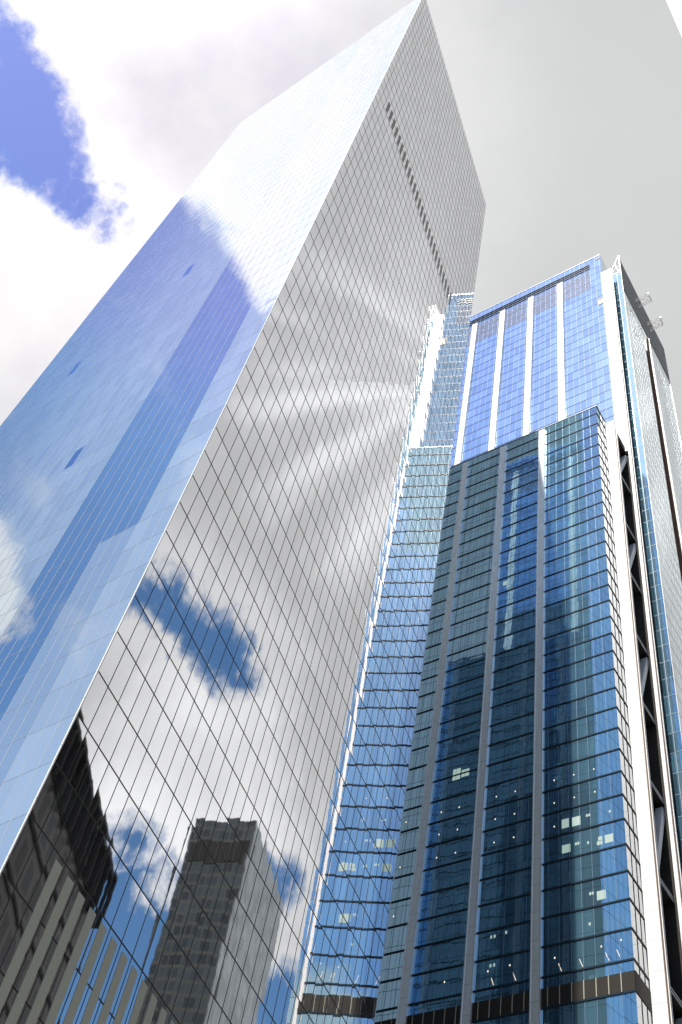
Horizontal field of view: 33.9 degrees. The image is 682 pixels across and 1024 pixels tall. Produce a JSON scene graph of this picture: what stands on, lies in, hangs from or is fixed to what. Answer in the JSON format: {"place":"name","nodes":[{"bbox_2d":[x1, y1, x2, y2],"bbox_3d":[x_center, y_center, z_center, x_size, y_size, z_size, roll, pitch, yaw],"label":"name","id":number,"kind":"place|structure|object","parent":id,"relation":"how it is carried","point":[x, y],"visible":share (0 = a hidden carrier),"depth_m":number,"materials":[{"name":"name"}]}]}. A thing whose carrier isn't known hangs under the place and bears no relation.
{"place":"outdoors","nodes":[
{"label":"outdoors","id":0,"kind":"place"},
{"bbox_2d":[0,0,681,443],"label":"sky","id":1,"kind":"structure","parent":0,"point":[570,111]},
{"label":"ground","id":2,"kind":"structure","parent":0,"visible":0},
{"bbox_2d":[0,0,485,1023],"bbox_3d":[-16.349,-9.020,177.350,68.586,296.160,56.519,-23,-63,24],"label":"glass skyscraper","id":3,"kind":"structure","parent":2,"relation":"on","point":[226,436],"depth_m":112.12,"materials":[{"name":"mirror"}]},
{"bbox_2d":[374,254,681,1023],"bbox_3d":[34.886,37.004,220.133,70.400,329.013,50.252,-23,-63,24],"label":"finned skyscraper","id":4,"kind":"structure","parent":2,"relation":"on","point":[538,875],"depth_m":181.14,"materials":[{"name":"blue glass"}]},
{"bbox_2d":[635,293,651,307],"bbox_3d":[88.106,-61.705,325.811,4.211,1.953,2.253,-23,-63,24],"label":"roof davit","id":5,"kind":"object","parent":4,"relation":"attached to","point":[644,299],"visible":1,"depth_m":325.37,"materials":[{"name":"metal"}]},
{"bbox_2d":[647,316,662,330],"bbox_3d":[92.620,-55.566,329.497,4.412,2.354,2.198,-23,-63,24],"label":"roof davit","id":6,"kind":"object","parent":4,"relation":"attached to","point":[660,317],"visible":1,"depth_m":329.00,"materials":[{"name":"metal"}]},
{"bbox_2d":[666,0,681,35],"bbox_3d":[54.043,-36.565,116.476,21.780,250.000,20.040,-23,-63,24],"label":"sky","id":7,"kind":"structure","parent":2,"relation":"on","point":[675,6],"depth_m":163.85,"materials":[{"name":"white"}]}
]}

